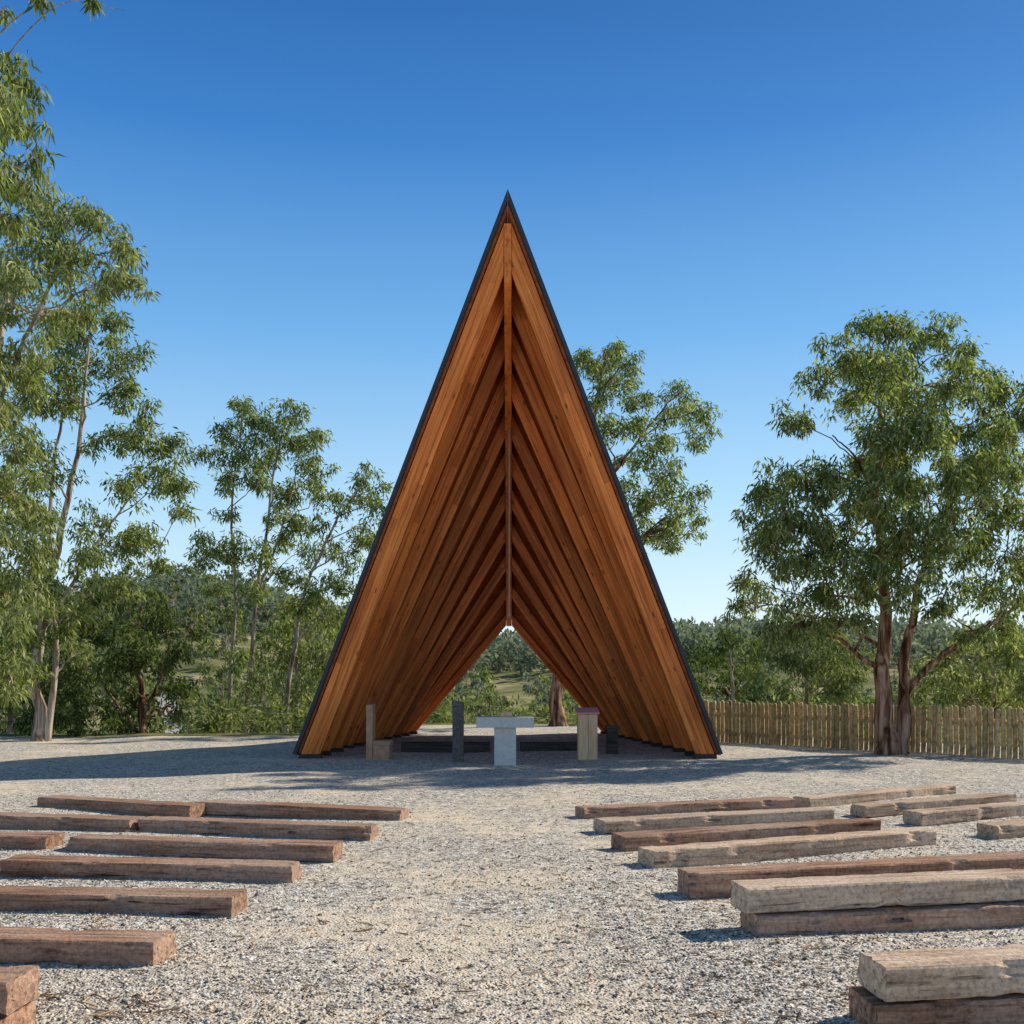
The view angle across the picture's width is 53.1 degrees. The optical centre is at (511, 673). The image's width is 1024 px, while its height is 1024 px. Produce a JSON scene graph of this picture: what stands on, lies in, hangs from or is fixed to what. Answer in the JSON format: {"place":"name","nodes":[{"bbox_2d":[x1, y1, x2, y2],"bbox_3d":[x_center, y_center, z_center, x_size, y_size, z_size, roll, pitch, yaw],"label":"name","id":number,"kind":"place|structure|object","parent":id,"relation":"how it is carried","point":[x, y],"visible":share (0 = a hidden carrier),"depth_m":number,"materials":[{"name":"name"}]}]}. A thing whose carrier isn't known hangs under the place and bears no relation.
{"place":"outdoors","nodes":[
{"label":"outdoors","id":0,"kind":"place"},
{"bbox_2d":[156,695,185,732],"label":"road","id":1,"kind":"structure","parent":0,"point":[163,705],"depth_m":118.47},
{"bbox_2d":[0,600,1023,1023],"bbox_3d":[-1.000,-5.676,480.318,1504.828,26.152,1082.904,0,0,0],"label":"ground","id":2,"kind":"structure","parent":0,"point":[194,768],"depth_m":8.34,"materials":[{"name":"gravel"}]},
{"bbox_2d":[0,1001,35,1023],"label":"timber sleeper","id":3,"kind":"object","parent":2,"relation":"on","point":[25,1014],"visible":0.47,"depth_m":4.51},
{"bbox_2d":[0,965,39,1015],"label":"timber sleeper","id":4,"kind":"object","parent":3,"relation":"on","point":[18,987],"visible":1,"depth_m":4.48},
{"bbox_2d":[0,831,64,849],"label":"timber sleeper","id":5,"kind":"object","parent":2,"relation":"on","point":[22,840],"visible":0.77,"depth_m":9.25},
{"bbox_2d":[0,591,99,736],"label":"bushy tree","id":6,"kind":"object","parent":2,"relation":"on","point":[25,721],"visible":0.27,"depth_m":26.40,"materials":[{"name":"green plant"}]},
{"bbox_2d":[0,0,122,249],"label":"eucalyptus tree","id":7,"kind":"object","parent":2,"relation":"on","point":[14,110],"visible":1,"depth_m":12.48,"materials":[{"name":"green plant"}]},
{"bbox_2d":[0,812,144,831],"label":"timber sleeper","id":8,"kind":"object","parent":2,"relation":"on","point":[26,820],"visible":0.9,"depth_m":10.46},
{"bbox_2d":[0,166,160,708],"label":"eucalyptus tree","id":9,"kind":"object","parent":2,"relation":"on","point":[14,278],"visible":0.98,"depth_m":18.13,"materials":[{"name":"green plant"}]},
{"bbox_2d":[0,926,176,965],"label":"timber sleeper","id":10,"kind":"object","parent":2,"relation":"on","point":[24,945],"visible":1,"depth_m":5.66,"materials":[{"name":"wood"}]},
{"bbox_2d":[90,675,112,726],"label":"hillside tree","id":11,"kind":"object","parent":2,"relation":"on","point":[101,690],"visible":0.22,"depth_m":99.88,"materials":[{"name":"green plant"}]},
{"bbox_2d":[0,289,203,741],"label":"eucalyptus tree","id":12,"kind":"object","parent":2,"relation":"on","point":[91,558],"visible":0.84,"depth_m":23.75,"materials":[{"name":"green plant"}]},
{"bbox_2d":[97,683,127,727],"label":"hillside tree","id":13,"kind":"object","parent":2,"relation":"on","point":[120,702],"visible":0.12,"depth_m":92.96,"materials":[{"name":"green plant"}]},
{"bbox_2d":[37,795,204,817],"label":"timber sleeper","id":14,"kind":"object","parent":2,"relation":"on","point":[153,808],"visible":0.89,"depth_m":11.69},
{"bbox_2d":[0,885,246,916],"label":"timber sleeper","id":15,"kind":"object","parent":2,"relation":"on","point":[200,902],"visible":0.83,"depth_m":6.79,"materials":[{"name":"wood"}]},
{"bbox_2d":[46,569,210,735],"bbox_3d":[-10.389,-0.422,28.227,4.688,4.714,6.189,0,0,-34],"label":"bushy tree","id":16,"kind":"object","parent":2,"relation":"on","point":[132,661],"visible":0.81,"depth_m":27.05,"materials":[{"name":"green plant"}]},
{"bbox_2d":[101,672,157,732],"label":"hillside tree","id":17,"kind":"object","parent":2,"relation":"on","point":[134,679],"visible":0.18,"depth_m":60.89,"materials":[{"name":"green plant"}]},
{"bbox_2d":[121,559,145,596],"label":"hillside tree","id":18,"kind":"object","parent":2,"relation":"on","point":[141,575],"visible":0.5,"depth_m":213.94,"materials":[{"name":"green plant"}]},
{"bbox_2d":[133,673,154,704],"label":"hillside tree","id":19,"kind":"object","parent":2,"relation":"on","point":[150,684],"visible":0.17,"depth_m":119.66,"materials":[{"name":"green plant"}]},
{"bbox_2d":[135,587,159,611],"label":"hillside tree","id":20,"kind":"object","parent":2,"relation":"on","point":[157,598],"visible":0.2,"depth_m":176.73,"materials":[{"name":"green plant"}]},
{"bbox_2d":[0,854,301,882],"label":"timber sleeper","id":21,"kind":"object","parent":2,"relation":"on","point":[164,868],"visible":0.97,"depth_m":7.96,"materials":[{"name":"wood"}]},
{"bbox_2d":[156,581,184,629],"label":"hillside tree","id":22,"kind":"object","parent":2,"relation":"on","point":[177,587],"visible":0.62,"depth_m":184.41,"materials":[{"name":"green plant"}]},
{"bbox_2d":[169,601,183,629],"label":"hillside tree","id":23,"kind":"object","parent":2,"relation":"on","point":[176,604],"visible":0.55,"depth_m":179.72,"materials":[{"name":"green plant"}]},
{"bbox_2d":[164,571,192,605],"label":"hillside tree","id":24,"kind":"object","parent":2,"relation":"on","point":[176,580],"visible":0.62,"depth_m":192.03,"materials":[{"name":"green plant"}]},
{"bbox_2d":[175,602,195,627],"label":"hillside tree","id":25,"kind":"object","parent":2,"relation":"on","point":[183,608],"visible":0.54,"depth_m":176.18,"materials":[{"name":"green plant"}]},
{"bbox_2d":[173,564,200,593],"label":"hillside tree","id":26,"kind":"object","parent":2,"relation":"on","point":[191,571],"visible":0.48,"depth_m":207.01,"materials":[{"name":"green plant"}]},
{"bbox_2d":[178,607,212,651],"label":"hillside tree","id":27,"kind":"object","parent":2,"relation":"on","point":[187,612],"visible":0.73,"depth_m":163.45,"materials":[{"name":"green plant"}]},
{"bbox_2d":[178,691,213,732],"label":"hillside tree","id":28,"kind":"object","parent":2,"relation":"on","point":[196,696],"visible":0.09,"depth_m":74.32,"materials":[{"name":"green plant"}]},
{"bbox_2d":[188,594,206,631],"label":"hillside tree","id":29,"kind":"object","parent":2,"relation":"on","point":[203,601],"visible":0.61,"depth_m":173.51,"materials":[{"name":"green plant"}]},
{"bbox_2d":[180,662,215,707],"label":"hillside tree","id":30,"kind":"object","parent":2,"relation":"on","point":[201,668],"visible":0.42,"depth_m":114.42,"materials":[{"name":"green plant"}]},
{"bbox_2d":[66,834,342,861],"bbox_3d":[-2.727,1.541,9.079,2.501,0.147,0.293,0,0,10],"label":"timber sleeper","id":31,"kind":"object","parent":2,"relation":"on","point":[285,849],"visible":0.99,"depth_m":8.96,"materials":[{"name":"wood"}]},
{"bbox_2d":[189,602,220,634],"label":"hillside tree","id":32,"kind":"object","parent":2,"relation":"on","point":[210,606],"visible":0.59,"depth_m":180.38,"materials":[{"name":"green plant"}]},
{"bbox_2d":[191,643,218,678],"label":"hillside tree","id":33,"kind":"object","parent":2,"relation":"on","point":[199,648],"visible":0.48,"depth_m":142.97,"materials":[{"name":"green plant"}]},
{"bbox_2d":[203,673,239,732],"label":"hillside tree","id":34,"kind":"object","parent":2,"relation":"on","point":[222,687],"visible":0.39,"depth_m":72.12,"materials":[{"name":"green plant"}]},
{"bbox_2d":[209,613,238,663],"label":"hillside tree","id":35,"kind":"object","parent":2,"relation":"on","point":[224,639],"visible":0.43,"depth_m":152.16,"materials":[{"name":"green plant"}]},
{"bbox_2d":[205,664,245,708],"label":"hillside tree","id":36,"kind":"object","parent":2,"relation":"on","point":[224,671],"visible":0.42,"depth_m":98.77,"materials":[{"name":"green plant"}]},
{"bbox_2d":[216,594,239,623],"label":"hillside tree","id":37,"kind":"object","parent":2,"relation":"on","point":[224,600],"visible":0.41,"depth_m":182.08,"materials":[{"name":"green plant"}]},
{"bbox_2d":[216,655,242,691],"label":"hillside tree","id":38,"kind":"object","parent":2,"relation":"on","point":[238,675],"visible":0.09,"depth_m":132.44,"materials":[{"name":"green plant"}]},
{"bbox_2d":[218,626,242,656],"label":"hillside tree","id":39,"kind":"object","parent":2,"relation":"on","point":[236,636],"visible":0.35,"depth_m":161.36,"materials":[{"name":"green plant"}]},
{"bbox_2d":[182,394,288,732],"bbox_3d":[-9.071,-3.498,33.062,3.534,11.276,3.697,0,0,0],"label":"slender tree","id":40,"kind":"object","parent":2,"relation":"on","point":[231,557],"visible":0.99,"depth_m":32.96,"materials":[{"name":"green plant"}]},
{"bbox_2d":[223,613,249,645],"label":"hillside tree","id":41,"kind":"object","parent":2,"relation":"on","point":[244,634],"visible":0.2,"depth_m":164.91,"materials":[{"name":"green plant"}]},
{"bbox_2d":[237,613,266,669],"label":"hillside tree","id":42,"kind":"object","parent":2,"relation":"on","point":[259,626],"visible":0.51,"depth_m":151.34,"materials":[{"name":"green plant"}]},
{"bbox_2d":[138,816,378,840],"bbox_3d":[-2.541,1.541,10.191,2.490,0.148,0.292,0,0,12],"label":"timber sleeper","id":43,"kind":"object","parent":2,"relation":"on","point":[280,828],"visible":0.98,"depth_m":10.06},
{"bbox_2d":[242,659,286,731],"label":"hillside tree","id":44,"kind":"object","parent":2,"relation":"on","point":[259,670],"visible":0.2,"depth_m":53.81,"materials":[{"name":"green plant"}]},
{"bbox_2d":[255,625,279,651],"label":"hillside tree","id":45,"kind":"object","parent":2,"relation":"on","point":[264,629],"visible":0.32,"depth_m":171.96,"materials":[{"name":"green plant"}]},
{"bbox_2d":[263,601,283,636],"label":"hillside tree","id":46,"kind":"object","parent":2,"relation":"on","point":[271,605],"visible":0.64,"depth_m":185.89,"materials":[{"name":"green plant"}]},
{"bbox_2d":[209,591,341,732],"bbox_3d":[-7.641,-0.191,35.123,5.124,5.222,4.252,0,0,-9],"label":"bushy tree","id":47,"kind":"object","parent":2,"relation":"on","point":[285,654],"visible":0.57,"depth_m":34.88,"materials":[{"name":"green plant"}]},
{"bbox_2d":[242,397,342,732],"bbox_3d":[-7.324,-3.381,33.998,3.238,11.226,4.095,0,0,-15],"label":"slender tree","id":48,"kind":"object","parent":2,"relation":"on","point":[301,446],"visible":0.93,"depth_m":33.67,"materials":[{"name":"green plant"}]},
{"bbox_2d":[279,660,314,704],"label":"hillside tree","id":49,"kind":"object","parent":2,"relation":"on","point":[302,671],"visible":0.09,"depth_m":105.61,"materials":[{"name":"green plant"}]},
{"bbox_2d":[195,800,408,820],"bbox_3d":[-2.383,1.541,11.483,2.566,0.147,0.302,0,0,17],"label":"timber sleeper","id":50,"kind":"object","parent":2,"relation":"on","point":[277,809],"visible":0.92,"depth_m":11.36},
{"bbox_2d":[301,674,321,722],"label":"hillside tree","id":51,"kind":"object","parent":2,"relation":"on","point":[312,684],"visible":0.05,"depth_m":71.67,"materials":[{"name":"green plant"}]},
{"bbox_2d":[299,614,331,667],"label":"hillside tree","id":52,"kind":"object","parent":2,"relation":"on","point":[309,629],"visible":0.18,"depth_m":151.26,"materials":[{"name":"green plant"}]},
{"bbox_2d":[281,460,393,732],"bbox_3d":[-5.247,-2.344,31.390,3.780,8.748,3.218,0,0,0],"label":"slender tree","id":53,"kind":"object","parent":2,"relation":"on","point":[338,584],"visible":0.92,"depth_m":31.28,"materials":[{"name":"green plant"}]},
{"bbox_2d":[366,704,392,759],"bbox_3d":[-2.458,1.100,19.023,0.450,1.040,0.440,0,0,0],"label":"wooden chair","id":54,"kind":"object","parent":2,"relation":"on","point":[378,749],"visible":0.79,"depth_m":18.82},
{"bbox_2d":[401,741,489,751],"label":"timber sleeper","id":55,"kind":"object","parent":2,"relation":"on","point":[435,746],"visible":0.82,"depth_m":20.88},
{"bbox_2d":[452,700,463,761],"bbox_3d":[-0.977,1.051,18.561,0.210,1.139,0.200,0,0,0],"label":"timber stand","id":56,"kind":"object","parent":2,"relation":"on","point":[458,731],"visible":0.93,"depth_m":18.47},
{"bbox_2d":[446,671,486,723],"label":"hillside tree","id":57,"kind":"object","parent":2,"relation":"on","point":[477,683],"visible":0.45,"depth_m":85.70,"materials":[{"name":"green plant"}]},
{"bbox_2d":[458,670,495,717],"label":"hillside tree","id":58,"kind":"object","parent":2,"relation":"on","point":[485,679],"visible":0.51,"depth_m":118.99,"materials":[{"name":"green plant"}]},
{"bbox_2d":[463,691,498,715],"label":"hillside tree","id":59,"kind":"object","parent":2,"relation":"on","point":[476,699],"visible":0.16,"depth_m":75.80,"materials":[{"name":"green plant"}]},
{"bbox_2d":[474,666,497,705],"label":"hillside tree","id":60,"kind":"object","parent":2,"relation":"on","point":[491,678],"visible":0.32,"depth_m":131.04,"materials":[{"name":"green plant"}]},
{"bbox_2d":[475,692,505,715],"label":"hillside tree","id":61,"kind":"object","parent":2,"relation":"on","point":[489,700],"visible":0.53,"depth_m":68.63,"materials":[{"name":"green plant"}]},
{"bbox_2d":[478,694,514,715],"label":"hillside tree","id":62,"kind":"object","parent":2,"relation":"on","point":[504,702],"visible":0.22,"depth_m":82.13,"materials":[{"name":"green plant"}]},
{"bbox_2d":[476,716,533,764],"bbox_3d":[-0.118,1.190,17.928,1.000,0.860,0.520,0,0,0],"label":"stone altar","id":63,"kind":"object","parent":2,"relation":"on","point":[504,740],"visible":0.86,"depth_m":17.76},
{"bbox_2d":[293,189,722,758],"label":"timber chapel","id":64,"kind":"structure","parent":2,"relation":"on","point":[426,621],"depth_m":20.87,"materials":[{"name":"wood"}]},
{"bbox_2d":[508,428,510,617],"bbox_3d":[-0.060,-3.260,22.000,0.068,4.140,0.068,0,0,0],"label":"hanging rod","id":65,"kind":"object","parent":64,"relation":"hanging from","point":[509,615],"visible":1,"depth_m":21.98,"materials":[{"name":"metal"}]},
{"bbox_2d":[0,684,1018,742],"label":"undergrowth","id":66,"kind":"object","parent":2,"relation":"on","point":[206,725],"visible":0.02,"depth_m":30.92,"materials":[{"name":"plant"}]},
{"bbox_2d":[7,562,1023,676],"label":"distant wood","id":67,"kind":"object","parent":2,"relation":"on","point":[501,651],"visible":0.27,"depth_m":196.96,"materials":[{"name":"green plant"}]},
{"bbox_2d":[10,797,1023,1023],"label":"bark litter","id":68,"kind":"object","parent":2,"relation":"on","point":[45,995],"visible":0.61,"depth_m":5.30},
{"bbox_2d":[522,673,549,723],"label":"hillside tree","id":69,"kind":"object","parent":2,"relation":"on","point":[546,686],"visible":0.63,"depth_m":85.66,"materials":[{"name":"green plant"}]},
{"bbox_2d":[528,674,563,717],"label":"hillside tree","id":70,"kind":"object","parent":2,"relation":"on","point":[544,680],"visible":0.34,"depth_m":124.20,"materials":[{"name":"green plant"}]},
{"bbox_2d":[520,742,576,750],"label":"timber sleeper","id":71,"kind":"object","parent":2,"relation":"on","point":[548,746],"visible":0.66,"depth_m":20.87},
{"bbox_2d":[543,681,578,719],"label":"hillside tree","id":72,"kind":"object","parent":2,"relation":"on","point":[547,692],"visible":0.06,"depth_m":119.95,"materials":[{"name":"green plant"}]},
{"bbox_2d":[545,693,577,717],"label":"hillside tree","id":73,"kind":"object","parent":2,"relation":"on","point":[570,702],"visible":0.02,"depth_m":57.33,"materials":[{"name":"green plant"}]},
{"bbox_2d":[575,708,599,759],"bbox_3d":[1.410,1.134,19.190,0.430,0.971,0.400,0,0,0],"label":"wooden lectern","id":74,"kind":"object","parent":2,"relation":"on","point":[587,733],"visible":0.89,"depth_m":19.03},
{"bbox_2d":[605,725,618,753],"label":"dark plinth","id":75,"kind":"structure","parent":2,"relation":"on","point":[611,739],"depth_m":20.21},
{"bbox_2d":[548,336,725,726],"bbox_3d":[3.997,-4.583,31.476,5.873,12.718,6.033,0,0,0],"label":"eucalyptus tree","id":76,"kind":"object","parent":2,"relation":"on","point":[613,360],"visible":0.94,"depth_m":30.78,"materials":[{"name":"green plant"}]},
{"bbox_2d":[575,796,795,818],"bbox_3d":[2.028,1.546,11.774,2.698,0.136,0.267,0,0,-18],"label":"timber sleeper","id":77,"kind":"object","parent":2,"relation":"on","point":[632,809],"visible":0.8,"depth_m":11.64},
{"bbox_2d":[593,807,834,833],"bbox_3d":[2.181,1.545,10.836,2.762,0.137,0.269,0,0,-19],"label":"timber sleeper","id":78,"kind":"object","parent":2,"relation":"on","point":[604,825],"visible":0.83,"depth_m":10.69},
{"bbox_2d":[686,626,773,724],"bbox_3d":[9.306,1.248,43.964,3.863,6.390,5.153,0,0,16],"label":"bushy tree","id":79,"kind":"object","parent":2,"relation":"on","point":[710,656],"visible":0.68,"depth_m":43.92,"materials":[{"name":"green plant"}]},
{"bbox_2d":[713,650,747,703],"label":"hillside tree","id":80,"kind":"object","parent":2,"relation":"on","point":[738,655],"visible":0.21,"depth_m":126.03,"materials":[{"name":"green plant"}]},
{"bbox_2d":[611,818,880,851],"bbox_3d":[2.297,1.538,9.824,2.874,0.154,0.270,0,0,-21],"label":"timber sleeper","id":81,"kind":"object","parent":2,"relation":"on","point":[629,841],"visible":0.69,"depth_m":9.66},
{"bbox_2d":[638,827,936,867],"bbox_3d":[2.491,1.531,9.015,2.991,0.165,0.282,0,0,-22],"label":"timber sleeper","id":82,"kind":"object","parent":2,"relation":"on","point":[726,852],"visible":0.91,"depth_m":8.82,"materials":[{"name":"wood"}]},
{"bbox_2d":[736,603,876,724],"bbox_3d":[11.191,0.438,38.031,6.030,6.293,5.180,0,0,0],"label":"bushy tree","id":83,"kind":"object","parent":2,"relation":"on","point":[837,686],"visible":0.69,"depth_m":37.41,"materials":[{"name":"green plant"}]},
{"bbox_2d":[795,673,821,699],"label":"hillside tree","id":84,"kind":"object","parent":2,"relation":"on","point":[802,685],"visible":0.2,"depth_m":131.40,"materials":[{"name":"green plant"}]},
{"bbox_2d":[797,662,839,713],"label":"hillside tree","id":85,"kind":"object","parent":2,"relation":"on","point":[811,680],"visible":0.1,"depth_m":105.45,"materials":[{"name":"green plant"}]},
{"bbox_2d":[677,851,1023,898],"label":"timber sleeper","id":86,"kind":"object","parent":2,"relation":"on","point":[704,882],"visible":0.59,"depth_m":7.59,"materials":[{"name":"wood"}]},
{"bbox_2d":[851,694,874,714],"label":"hillside tree","id":87,"kind":"object","parent":2,"relation":"on","point":[865,701],"visible":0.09,"depth_m":50.91,"materials":[{"name":"green plant"}]},
{"bbox_2d":[703,699,1023,758],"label":"palisade fence","id":88,"kind":"object","parent":2,"relation":"on","point":[737,723],"visible":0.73,"depth_m":21.53,"materials":[{"name":"wood"}]},
{"bbox_2d":[852,687,874,719],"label":"hillside tree","id":89,"kind":"object","parent":2,"relation":"on","point":[865,696],"visible":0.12,"depth_m":60.79,"materials":[{"name":"green plant"}]},
{"bbox_2d":[719,305,1023,754],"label":"eucalyptus tree","id":90,"kind":"object","parent":2,"relation":"on","point":[886,443],"visible":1,"depth_m":19.04,"materials":[{"name":"green plant"}]},
{"bbox_2d":[793,784,955,807],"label":"timber sleeper","id":91,"kind":"object","parent":2,"relation":"on","point":[835,799],"visible":0.81,"depth_m":12.72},
{"bbox_2d":[740,900,1023,935],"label":"timber sleeper","id":92,"kind":"object","parent":2,"relation":"on","point":[901,918],"visible":0.69,"depth_m":6.33,"materials":[{"name":"wood"}]},
{"bbox_2d":[730,868,1023,913],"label":"timber sleeper","id":93,"kind":"object","parent":92,"relation":"on","point":[853,891],"visible":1,"depth_m":6.39,"materials":[{"name":"wood"}]},
{"bbox_2d":[889,656,911,691],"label":"hillside tree","id":94,"kind":"object","parent":2,"relation":"on","point":[895,681],"visible":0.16,"depth_m":140.25,"materials":[{"name":"green plant"}]},
{"bbox_2d":[890,639,921,689],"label":"hillside tree","id":95,"kind":"object","parent":2,"relation":"on","point":[913,650],"visible":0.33,"depth_m":130.68,"materials":[{"name":"green plant"}]},
{"bbox_2d":[908,653,937,738],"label":"hillside tree","id":96,"kind":"object","parent":2,"relation":"on","point":[916,658],"visible":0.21,"depth_m":101.80,"materials":[{"name":"green plant"}]},
{"bbox_2d":[850,792,1016,816],"bbox_3d":[5.013,1.545,12.114,2.520,0.135,0.284,0,0,-27],"label":"timber sleeper","id":97,"kind":"object","parent":2,"relation":"on","point":[880,808],"visible":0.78,"depth_m":11.91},
{"bbox_2d":[848,986,1023,1023],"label":"timber sleeper","id":98,"kind":"object","parent":2,"relation":"on","point":[866,1006],"visible":0.54,"depth_m":4.58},
{"bbox_2d":[857,944,1023,1001],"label":"timber sleeper","id":99,"kind":"object","parent":98,"relation":"on","point":[920,974],"visible":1,"depth_m":4.59,"materials":[{"name":"wood"}]},
{"bbox_2d":[910,679,966,738],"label":"hillside tree","id":100,"kind":"object","parent":2,"relation":"on","point":[939,686],"visible":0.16,"depth_m":53.70,"materials":[{"name":"green plant"}]},
{"bbox_2d":[893,621,1023,741],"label":"bushy tree","id":101,"kind":"object","parent":2,"relation":"on","point":[990,686],"visible":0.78,"depth_m":26.50,"materials":[{"name":"green plant"}]},
{"bbox_2d":[902,800,1023,825],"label":"timber sleeper","id":102,"kind":"object","parent":2,"relation":"on","point":[941,815],"visible":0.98,"depth_m":11.09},
{"bbox_2d":[955,659,995,734],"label":"hillside tree","id":103,"kind":"object","parent":2,"relation":"on","point":[983,669],"visible":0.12,"depth_m":71.49,"materials":[{"name":"green plant"}]},
{"bbox_2d":[976,819,1023,838],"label":"timber sleeper","id":104,"kind":"object","parent":2,"relation":"on","point":[1007,829],"visible":0.95,"depth_m":9.96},
{"bbox_2d":[0,0,1023,637],"label":"sky","id":105,"kind":"structure","parent":0,"point":[314,191],"materials":[{"name":"blue"}]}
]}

